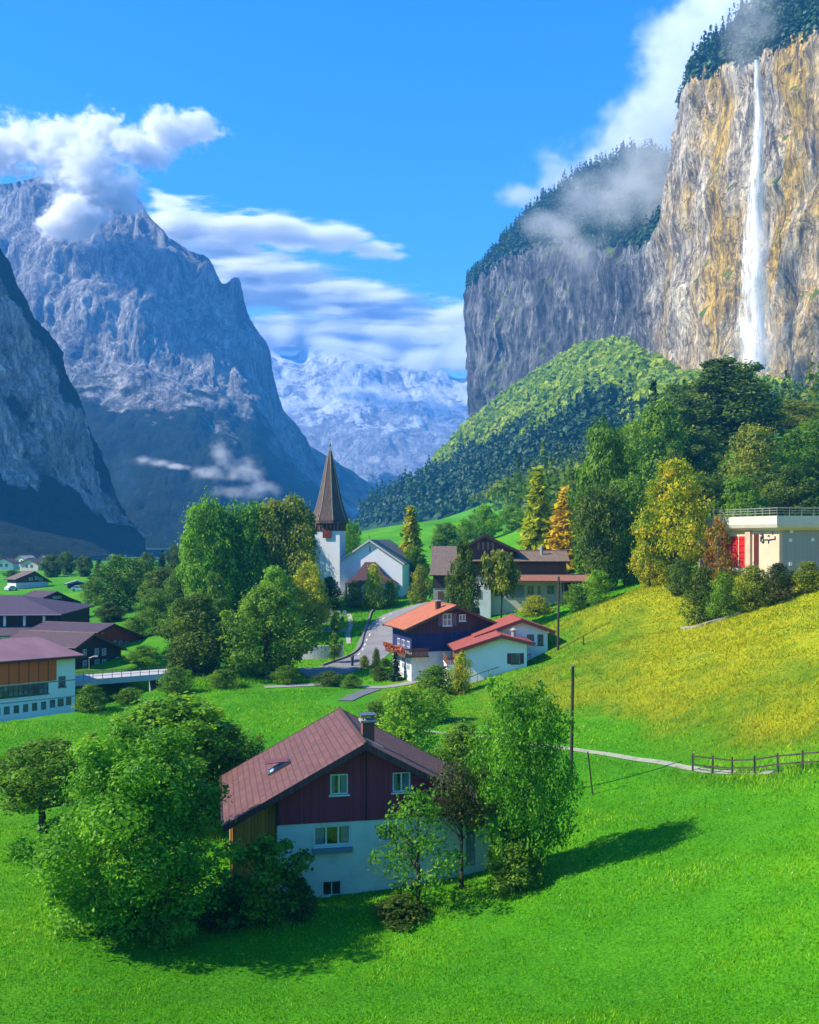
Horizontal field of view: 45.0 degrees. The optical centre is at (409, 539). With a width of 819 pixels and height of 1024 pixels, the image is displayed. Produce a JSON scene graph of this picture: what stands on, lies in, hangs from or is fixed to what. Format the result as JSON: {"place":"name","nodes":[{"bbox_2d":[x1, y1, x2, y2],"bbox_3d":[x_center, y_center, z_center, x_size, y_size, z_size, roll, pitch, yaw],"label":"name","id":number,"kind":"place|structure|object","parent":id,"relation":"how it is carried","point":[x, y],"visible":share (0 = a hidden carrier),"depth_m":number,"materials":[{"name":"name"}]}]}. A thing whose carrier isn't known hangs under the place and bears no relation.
{"place":"outdoors","nodes":[
{"label":"outdoors","id":0,"kind":"place"},
{"bbox_2d":[0,248,147,558],"bbox_3d":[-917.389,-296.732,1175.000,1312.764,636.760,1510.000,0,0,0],"label":"mountain","id":1,"kind":"structure","parent":0,"point":[58,496],"depth_m":1048.76,"materials":[{"name":"grey stone"}]},
{"bbox_2d":[0,176,359,547],"bbox_3d":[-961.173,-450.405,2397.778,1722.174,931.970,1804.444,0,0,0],"label":"mountain","id":2,"kind":"structure","parent":0,"point":[142,318],"depth_m":2207.84,"materials":[{"name":"grey stone"}]},
{"bbox_2d":[310,446,375,522],"bbox_3d":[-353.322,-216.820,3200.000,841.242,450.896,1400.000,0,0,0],"label":"mountain","id":3,"kind":"structure","parent":0,"point":[354,486],"depth_m":3097.58,"materials":[{"name":"grey stone"}]},
{"bbox_2d":[298,602,427,676],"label":"road","id":4,"kind":"structure","parent":0,"point":[380,633],"depth_m":160.94,"materials":[{"name":"grey asphalt"}]},
{"bbox_2d":[269,342,468,492],"bbox_3d":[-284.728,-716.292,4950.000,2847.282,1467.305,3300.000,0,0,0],"label":"mountain","id":5,"kind":"structure","parent":0,"point":[375,418],"depth_m":4700.70,"materials":[{"name":"white snow"}]},
{"bbox_2d":[0,0,750,378],"label":"sky","id":6,"kind":"structure","parent":0,"point":[349,163],"materials":[{"name":"blue"}]},
{"bbox_2d":[0,433,818,1023],"bbox_3d":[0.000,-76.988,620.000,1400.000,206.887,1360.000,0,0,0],"label":"meadow","id":7,"kind":"structure","parent":0,"point":[618,963],"depth_m":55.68,"materials":[{"name":"green plant"}]},
{"bbox_2d":[4,571,51,588],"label":"chalet","id":8,"kind":"object","parent":7,"relation":"on","point":[26,579],"visible":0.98,"depth_m":309.15,"materials":[{"name":"white paint"}]},
{"bbox_2d":[0,637,85,721],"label":"hall","id":9,"kind":"structure","parent":7,"relation":"on","point":[37,676],"depth_m":123.49,"materials":[{"name":"paint"}]},
{"bbox_2d":[0,683,49,698],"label":"window","id":10,"kind":"structure","parent":9,"relation":"in","point":[42,688],"depth_m":121.87,"materials":[{"name":"grey glass"}]},
{"bbox_2d":[0,735,88,832],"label":"apple tree","id":11,"kind":"object","parent":7,"relation":"on","point":[27,768],"visible":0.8,"depth_m":69.01,"materials":[{"name":"green plant"}]},
{"bbox_2d":[0,595,94,638],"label":"hall","id":12,"kind":"structure","parent":7,"relation":"on","point":[19,612],"depth_m":178.53,"materials":[{"name":"tile"}]},
{"bbox_2d":[37,554,63,577],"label":"tree","id":13,"kind":"object","parent":7,"relation":"on","point":[53,564],"visible":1,"depth_m":348.74,"materials":[{"name":"green plant"}]},
{"bbox_2d":[9,630,127,669],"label":"chalet","id":14,"kind":"object","parent":7,"relation":"on","point":[88,645],"visible":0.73,"depth_m":151.05,"materials":[{"name":"tile"}]},
{"bbox_2d":[27,621,147,644],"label":"chalet","id":15,"kind":"object","parent":7,"relation":"on","point":[116,634],"visible":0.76,"depth_m":170.80,"materials":[{"name":"tile"}]},
{"bbox_2d":[71,683,110,712],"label":"bush","id":16,"kind":"object","parent":7,"relation":"on","point":[89,693],"visible":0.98,"depth_m":116.40,"materials":[{"name":"green plant"}]},
{"bbox_2d":[92,601,126,621],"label":"leafy tree","id":17,"kind":"object","parent":7,"relation":"on","point":[112,610],"visible":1,"depth_m":204.87,"materials":[{"name":"green plant"}]},
{"bbox_2d":[75,553,146,610],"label":"leafy tree","id":18,"kind":"object","parent":7,"relation":"on","point":[120,587],"visible":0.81,"depth_m":219.74,"materials":[{"name":"green plant"}]},
{"bbox_2d":[75,665,173,691],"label":"bridge","id":19,"kind":"structure","parent":7,"relation":"on","point":[151,676],"depth_m":137.91,"materials":[{"name":"concrete"}]},
{"bbox_2d":[2,716,247,951],"bbox_3d":[-16.154,16.471,54.399,13.291,12.904,14.102,0,0,-40],"label":"leafy tree","id":20,"kind":"object","parent":7,"relation":"on","point":[136,810],"visible":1,"depth_m":51.86,"materials":[{"name":"green plant"}]},
{"bbox_2d":[121,644,164,664],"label":"hedge bush","id":21,"kind":"object","parent":7,"relation":"on","point":[139,653],"visible":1,"depth_m":150.66,"materials":[{"name":"green plant"}]},
{"bbox_2d":[131,561,177,614],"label":"leafy tree","id":22,"kind":"object","parent":7,"relation":"on","point":[160,575],"visible":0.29,"depth_m":203.53,"materials":[{"name":"green plant"}]},
{"bbox_2d":[132,588,178,628],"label":"leafy tree","id":23,"kind":"object","parent":7,"relation":"on","point":[152,607],"visible":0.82,"depth_m":188.60,"materials":[{"name":"green plant"}]},
{"bbox_2d":[54,691,263,812],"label":"leafy tree","id":24,"kind":"object","parent":7,"relation":"on","point":[176,711],"visible":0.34,"depth_m":74.90,"materials":[{"name":"green plant"}]},
{"bbox_2d":[156,666,196,693],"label":"bush","id":25,"kind":"object","parent":7,"relation":"on","point":[177,681],"visible":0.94,"depth_m":127.50,"materials":[{"name":"green plant"}]},
{"bbox_2d":[161,564,191,611],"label":"leafy tree","id":26,"kind":"object","parent":7,"relation":"on","point":[176,592],"visible":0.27,"depth_m":194.44,"materials":[{"name":"green plant"}]},
{"bbox_2d":[147,592,234,673],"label":"leafy tree","id":27,"kind":"object","parent":7,"relation":"on","point":[190,613],"visible":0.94,"depth_m":140.74,"materials":[{"name":"green plant"}]},
{"bbox_2d":[176,485,240,611],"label":"leafy tree","id":28,"kind":"object","parent":7,"relation":"on","point":[198,533],"visible":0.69,"depth_m":183.23,"materials":[{"name":"green plant"}]},
{"bbox_2d":[197,572,233,658],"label":"leafy tree","id":29,"kind":"object","parent":7,"relation":"on","point":[218,587],"visible":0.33,"depth_m":163.91,"materials":[{"name":"green plant"}]},
{"bbox_2d":[179,884,259,933],"bbox_3d":[-10.814,21.089,56.302,5.402,2.635,4.139,0,0,-8],"label":"shrub","id":30,"kind":"object","parent":7,"relation":"on","point":[224,916],"visible":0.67,"depth_m":55.60,"materials":[{"name":"green plant"}]},
{"bbox_2d":[200,669,239,688],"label":"bush","id":31,"kind":"object","parent":7,"relation":"on","point":[223,678],"visible":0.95,"depth_m":131.09,"materials":[{"name":"green plant"}]},
{"bbox_2d":[186,723,265,819],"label":"leafy tree","id":32,"kind":"object","parent":7,"relation":"on","point":[233,732],"visible":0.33,"depth_m":75.70,"materials":[{"name":"green plant"}]},
{"bbox_2d":[210,498,288,618],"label":"leafy tree","id":33,"kind":"object","parent":7,"relation":"on","point":[249,573],"visible":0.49,"depth_m":186.87,"materials":[{"name":"green plant"}]},
{"bbox_2d":[219,834,315,923],"bbox_3d":[-8.265,19.582,57.060,4.934,5.518,4.961,0,0,21],"label":"bush","id":34,"kind":"object","parent":7,"relation":"on","point":[271,873],"visible":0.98,"depth_m":56.39,"materials":[{"name":"green plant"}]},
{"bbox_2d":[214,583,330,676],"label":"leafy tree","id":35,"kind":"object","parent":7,"relation":"on","point":[268,600],"visible":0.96,"depth_m":138.91,"materials":[{"name":"green plant"}]},
{"bbox_2d":[249,564,308,636],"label":"leafy tree","id":36,"kind":"object","parent":7,"relation":"on","point":[274,574],"visible":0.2,"depth_m":167.15,"materials":[{"name":"green plant"}]},
{"bbox_2d":[266,665,305,684],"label":"bush","id":37,"kind":"object","parent":7,"relation":"on","point":[289,675],"visible":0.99,"depth_m":135.31,"materials":[{"name":"green plant"}]},
{"bbox_2d":[257,488,321,597],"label":"leafy tree","id":38,"kind":"object","parent":7,"relation":"on","point":[294,552],"visible":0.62,"depth_m":188.06,"materials":[{"name":"green plant"}]},
{"bbox_2d":[283,876,318,923],"bbox_3d":[-6.272,21.201,57.940,2.226,2.820,2.905,0,0,-27],"label":"shrub","id":39,"kind":"object","parent":7,"relation":"on","point":[309,910],"visible":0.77,"depth_m":57.53,"materials":[{"name":"green plant"}]},
{"bbox_2d":[288,559,336,632],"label":"leafy tree","id":40,"kind":"object","parent":7,"relation":"on","point":[314,600],"visible":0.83,"depth_m":170.35,"materials":[{"name":"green plant"}]},
{"bbox_2d":[321,576,345,608],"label":"bush","id":41,"kind":"object","parent":7,"relation":"on","point":[331,584],"visible":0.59,"depth_m":193.19,"materials":[{"name":"green plant"}]},
{"bbox_2d":[345,520,361,555],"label":"leafy tree","id":42,"kind":"object","parent":7,"relation":"on","point":[352,538],"visible":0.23,"depth_m":235.41,"materials":[{"name":"green plant"}]},
{"bbox_2d":[340,580,367,608],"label":"bush","id":43,"kind":"object","parent":7,"relation":"on","point":[354,596],"visible":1,"depth_m":192.03,"materials":[{"name":"green plant"}]},
{"bbox_2d":[219,707,490,897],"bbox_3d":[-4.227,17.835,67.260,16.996,13.208,12.981,0,0,-11],"label":"chalet","id":44,"kind":"object","parent":7,"relation":"on","point":[326,788],"visible":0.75,"depth_m":61.98,"materials":[{"name":"white paint"}]},
{"bbox_2d":[312,825,351,848],"bbox_3d":[-4.815,18.498,61.627,2.493,1.311,0.405,0,0,-11],"label":"window","id":45,"kind":"structure","parent":44,"relation":"in","point":[324,836],"depth_m":61.71,"materials":[{"name":"white glass"}]},
{"bbox_2d":[329,774,349,796],"bbox_3d":[-4.388,15.306,61.654,1.323,1.366,0.390,0,0,-11],"label":"window","id":46,"kind":"structure","parent":44,"relation":"in","point":[338,782],"depth_m":61.71,"materials":[{"name":"white paint"}]},
{"bbox_2d":[313,439,416,598],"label":"church","id":47,"kind":"structure","parent":7,"relation":"on","point":[343,570],"depth_m":205.16,"materials":[{"name":"white paint"}]},
{"bbox_2d":[361,563,390,609],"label":"tree","id":48,"kind":"object","parent":7,"relation":"on","point":[373,576],"visible":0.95,"depth_m":191.21,"materials":[{"name":"green plant"}]},
{"bbox_2d":[368,891,431,932],"bbox_3d":[-0.312,21.362,57.039,3.692,1.609,4.818,0,0,-10],"label":"shrub","id":49,"kind":"object","parent":7,"relation":"on","point":[397,906],"visible":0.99,"depth_m":56.45,"materials":[{"name":"green plant"}]},
{"bbox_2d":[374,684,444,753],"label":"bush","id":50,"kind":"object","parent":7,"relation":"on","point":[401,723],"visible":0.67,"depth_m":91.32,"materials":[{"name":"green plant"}]},
{"bbox_2d":[398,505,430,580],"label":"larch tree","id":51,"kind":"object","parent":7,"relation":"on","point":[411,534],"visible":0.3,"depth_m":225.15,"materials":[{"name":"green plant"}]},
{"bbox_2d":[403,545,430,588],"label":"leafy tree","id":52,"kind":"object","parent":7,"relation":"on","point":[410,556],"visible":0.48,"depth_m":213.80,"materials":[{"name":"green plant"}]},
{"bbox_2d":[404,564,432,603],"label":"bush","id":53,"kind":"object","parent":7,"relation":"on","point":[421,586],"visible":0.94,"depth_m":187.42,"materials":[{"name":"green plant"}]},
{"bbox_2d":[367,783,470,905],"bbox_3d":[0.638,18.250,58.774,5.879,7.726,6.553,0,0,36],"label":"tree","id":54,"kind":"object","parent":7,"relation":"on","point":[418,851],"visible":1,"depth_m":58.28,"materials":[{"name":"green plant"}]},
{"bbox_2d":[410,686,456,725],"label":"bush","id":55,"kind":"object","parent":7,"relation":"on","point":[432,693],"visible":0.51,"depth_m":106.51,"materials":[{"name":"green plant"}]},
{"bbox_2d":[410,663,459,698],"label":"bush","id":56,"kind":"object","parent":7,"relation":"on","point":[440,674],"visible":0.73,"depth_m":120.14,"materials":[{"name":"green plant"}]},
{"bbox_2d":[382,600,497,680],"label":"chalet","id":57,"kind":"object","parent":7,"relation":"on","point":[424,634],"visible":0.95,"depth_m":135.42,"materials":[{"name":"orange tile"}]},
{"bbox_2d":[425,522,463,547],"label":"leafy tree","id":58,"kind":"object","parent":7,"relation":"on","point":[444,535],"visible":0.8,"depth_m":280.17,"materials":[{"name":"green plant"}]},
{"bbox_2d":[447,651,474,694],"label":"bush","id":59,"kind":"object","parent":7,"relation":"on","point":[461,683],"visible":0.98,"depth_m":118.67,"materials":[{"name":"yellow plant"}]},
{"bbox_2d":[443,538,480,614],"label":"leafy tree","id":60,"kind":"object","parent":7,"relation":"on","point":[465,578],"visible":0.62,"depth_m":149.97,"materials":[{"name":"green plant"}]},
{"bbox_2d":[427,718,497,788],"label":"bush","id":61,"kind":"object","parent":7,"relation":"on","point":[462,733],"visible":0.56,"depth_m":81.42,"materials":[{"name":"green plant"}]},
{"bbox_2d":[429,759,499,889],"bbox_3d":[3.316,17.644,60.887,4.745,8.346,3.769,0,0,9],"label":"plum tree","id":62,"kind":"object","parent":7,"relation":"on","point":[458,809],"visible":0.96,"depth_m":60.47,"materials":[{"name":"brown plant"}]},
{"bbox_2d":[468,504,505,539],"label":"leafy tree","id":63,"kind":"object","parent":7,"relation":"on","point":[489,527],"visible":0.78,"depth_m":290.07,"materials":[{"name":"green plant"}]},
{"bbox_2d":[443,613,554,686],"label":"chalet","id":64,"kind":"object","parent":7,"relation":"on","point":[511,641],"visible":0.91,"depth_m":127.35,"materials":[{"name":"paint"}]},
{"bbox_2d":[477,549,520,617],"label":"young tree","id":65,"kind":"object","parent":7,"relation":"on","point":[504,575],"visible":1,"depth_m":149.12,"materials":[{"name":"green plant"}]},
{"bbox_2d":[492,504,526,531],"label":"leafy tree","id":66,"kind":"object","parent":7,"relation":"on","point":[513,513],"visible":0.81,"depth_m":298.11,"materials":[{"name":"green plant"}]},
{"bbox_2d":[430,534,597,617],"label":"farmhouse","id":67,"kind":"object","parent":7,"relation":"on","point":[541,569],"visible":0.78,"depth_m":164.93,"materials":[{"name":"brown tile"}]},
{"bbox_2d":[481,842,546,894],"bbox_3d":[6.409,19.809,59.266,3.632,3.142,4.741,0,0,28],"label":"shrub","id":68,"kind":"object","parent":7,"relation":"on","point":[515,881],"visible":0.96,"depth_m":58.69,"materials":[{"name":"green plant"}]},
{"bbox_2d":[459,669,585,879],"bbox_3d":[6.939,15.120,61.097,7.782,14.069,6.581,0,0,4],"label":"leafy tree","id":69,"kind":"object","parent":7,"relation":"on","point":[519,724],"visible":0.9,"depth_m":59.93,"materials":[{"name":"green plant"}]},
{"bbox_2d":[515,465,553,549],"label":"larch tree","id":70,"kind":"object","parent":7,"relation":"on","point":[535,527],"visible":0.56,"depth_m":210.69,"materials":[{"name":"yellow plant"}]},
{"bbox_2d":[514,594,555,615],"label":"bush","id":71,"kind":"object","parent":7,"relation":"on","point":[534,607],"visible":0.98,"depth_m":157.27,"materials":[{"name":"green plant"}]},
{"bbox_2d":[543,484,579,572],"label":"larch tree","id":72,"kind":"object","parent":7,"relation":"on","point":[559,526],"visible":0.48,"depth_m":206.48,"materials":[{"name":"plant"}]},
{"bbox_2d":[554,583,595,612],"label":"bush","id":73,"kind":"object","parent":7,"relation":"on","point":[577,593],"visible":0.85,"depth_m":149.22,"materials":[{"name":"green plant"}]},
{"bbox_2d":[577,569,615,606],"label":"bush","id":74,"kind":"object","parent":7,"relation":"on","point":[600,590],"visible":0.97,"depth_m":147.21,"materials":[{"name":"green plant"}]},
{"bbox_2d":[564,483,632,593],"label":"leafy tree","id":75,"kind":"object","parent":7,"relation":"on","point":[604,554],"visible":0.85,"depth_m":162.55,"materials":[{"name":"green plant"}]},
{"bbox_2d":[564,405,650,578],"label":"leafy tree","id":76,"kind":"object","parent":7,"relation":"on","point":[604,465],"visible":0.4,"depth_m":180.32,"materials":[{"name":"green plant"}]},
{"bbox_2d":[605,469,666,585],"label":"leafy tree","id":77,"kind":"object","parent":7,"relation":"on","point":[632,495],"visible":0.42,"depth_m":165.45,"materials":[{"name":"green plant"}]},
{"bbox_2d":[627,530,672,587],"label":"leafy tree","id":78,"kind":"object","parent":7,"relation":"on","point":[648,571],"visible":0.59,"depth_m":140.94,"materials":[{"name":"yellow plant"}]},
{"bbox_2d":[623,397,708,494],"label":"leafy tree","id":79,"kind":"object","parent":7,"relation":"on","point":[662,425],"visible":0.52,"depth_m":228.79,"materials":[{"name":"green plant"}]},
{"bbox_2d":[629,456,714,582],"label":"leafy tree","id":80,"kind":"object","parent":7,"relation":"on","point":[687,528],"visible":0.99,"depth_m":137.28,"materials":[{"name":"yellow plant"}]},
{"bbox_2d":[661,557,694,595],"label":"shrub","id":81,"kind":"object","parent":7,"relation":"on","point":[684,569],"visible":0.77,"depth_m":132.64,"materials":[{"name":"green plant"}]},
{"bbox_2d":[673,472,730,565],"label":"leafy tree","id":82,"kind":"object","parent":7,"relation":"on","point":[714,492],"visible":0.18,"depth_m":176.33,"materials":[{"name":"green plant"}]},
{"bbox_2d":[676,565,728,625],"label":"shrub","id":83,"kind":"object","parent":7,"relation":"on","point":[698,615],"visible":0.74,"depth_m":121.41,"materials":[{"name":"green plant"}]},
{"bbox_2d":[681,427,730,486],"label":"leafy tree","id":84,"kind":"object","parent":7,"relation":"on","point":[710,445],"visible":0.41,"depth_m":230.95,"materials":[{"name":"green plant"}]},
{"bbox_2d":[700,511,736,616],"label":"russet tree","id":85,"kind":"object","parent":7,"relation":"on","point":[719,527],"visible":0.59,"depth_m":121.45,"materials":[{"name":"red plant"}]},
{"bbox_2d":[654,355,791,451],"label":"leafy tree","id":86,"kind":"object","parent":7,"relation":"on","point":[714,395],"visible":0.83,"depth_m":255.39,"materials":[{"name":"green plant"}]},
{"bbox_2d":[700,570,748,619],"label":"shrub","id":87,"kind":"object","parent":7,"relation":"on","point":[727,581],"visible":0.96,"depth_m":117.53,"materials":[{"name":"green plant"}]},
{"bbox_2d":[698,475,776,517],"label":"leafy tree","id":88,"kind":"object","parent":7,"relation":"on","point":[738,495],"visible":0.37,"depth_m":170.96,"materials":[{"name":"green plant"}]},
{"bbox_2d":[716,422,786,516],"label":"leafy tree","id":89,"kind":"object","parent":7,"relation":"on","point":[756,440],"visible":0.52,"depth_m":201.80,"materials":[{"name":"green plant"}]},
{"bbox_2d":[729,562,776,611],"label":"shrub","id":90,"kind":"object","parent":7,"relation":"on","point":[751,576],"visible":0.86,"depth_m":116.28,"materials":[{"name":"green plant"}]},
{"bbox_2d":[692,750,818,774],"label":"wooden fence","id":91,"kind":"object","parent":7,"relation":"on","point":[802,754],"visible":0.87,"depth_m":71.56,"materials":[{"name":"brown wood"}]},
{"bbox_2d":[694,507,818,576],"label":"garage","id":92,"kind":"structure","parent":7,"relation":"on","point":[762,542],"depth_m":129.26,"materials":[{"name":"paint"}]},
{"bbox_2d":[755,562,799,605],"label":"shrub","id":93,"kind":"object","parent":7,"relation":"on","point":[778,572],"visible":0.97,"depth_m":114.30,"materials":[{"name":"green plant"}]},
{"bbox_2d":[756,464,818,515],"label":"leafy tree","id":94,"kind":"object","parent":7,"relation":"on","point":[787,487],"visible":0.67,"depth_m":183.69,"materials":[{"name":"green plant"}]},
{"bbox_2d":[757,399,818,436],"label":"leafy tree","id":95,"kind":"object","parent":7,"relation":"on","point":[804,410],"visible":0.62,"depth_m":275.91,"materials":[{"name":"green plant"}]},
{"bbox_2d":[771,416,818,498],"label":"leafy tree","id":96,"kind":"object","parent":7,"relation":"on","point":[808,438],"visible":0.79,"depth_m":210.50,"materials":[{"name":"green plant"}]},
{"bbox_2d":[778,560,818,594],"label":"shrub","id":97,"kind":"object","parent":7,"relation":"on","point":[807,578],"visible":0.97,"depth_m":113.36,"materials":[{"name":"green plant"}]},
{"bbox_2d":[353,403,646,532],"bbox_3d":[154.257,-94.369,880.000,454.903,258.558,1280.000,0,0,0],"label":"hill","id":98,"kind":"structure","parent":0,"point":[370,525],"depth_m":1035.46,"materials":[{"name":"green plant"}]},
{"bbox_2d":[353,352,818,527],"bbox_3d":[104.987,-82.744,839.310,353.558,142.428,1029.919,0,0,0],"label":"forest","id":99,"kind":"object","parent":98,"relation":"on","point":[468,469],"visible":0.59,"depth_m":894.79,"materials":[{"name":"green plant"}]},
{"bbox_2d":[421,334,807,474],"bbox_3d":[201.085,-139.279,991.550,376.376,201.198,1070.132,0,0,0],"label":"forest","id":100,"kind":"object","parent":98,"relation":"on","point":[613,359],"visible":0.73,"depth_m":993.06,"materials":[{"name":"green plant"}]},
{"bbox_2d":[421,730,774,773],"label":"path","id":101,"kind":"structure","parent":0,"point":[680,766],"depth_m":81.42,"materials":[{"name":"grey gravel"}]},
{"bbox_2d":[463,0,818,416],"bbox_3d":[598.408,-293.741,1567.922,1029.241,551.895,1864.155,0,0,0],"label":"cliff","id":102,"kind":"structure","parent":0,"point":[672,286],"depth_m":904.46,"materials":[{"name":"grey stone"}]},
{"bbox_2d":[465,0,818,286],"bbox_3d":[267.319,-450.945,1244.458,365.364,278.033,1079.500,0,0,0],"label":"forest","id":103,"kind":"object","parent":102,"relation":"on","point":[640,198],"visible":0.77,"depth_m":1255.45,"materials":[{"name":"green wood"}]},
{"bbox_2d":[741,60,774,371],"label":"waterfall","id":104,"kind":"structure","parent":0,"point":[757,213],"depth_m":767.55,"materials":[{"name":"white liquid"}]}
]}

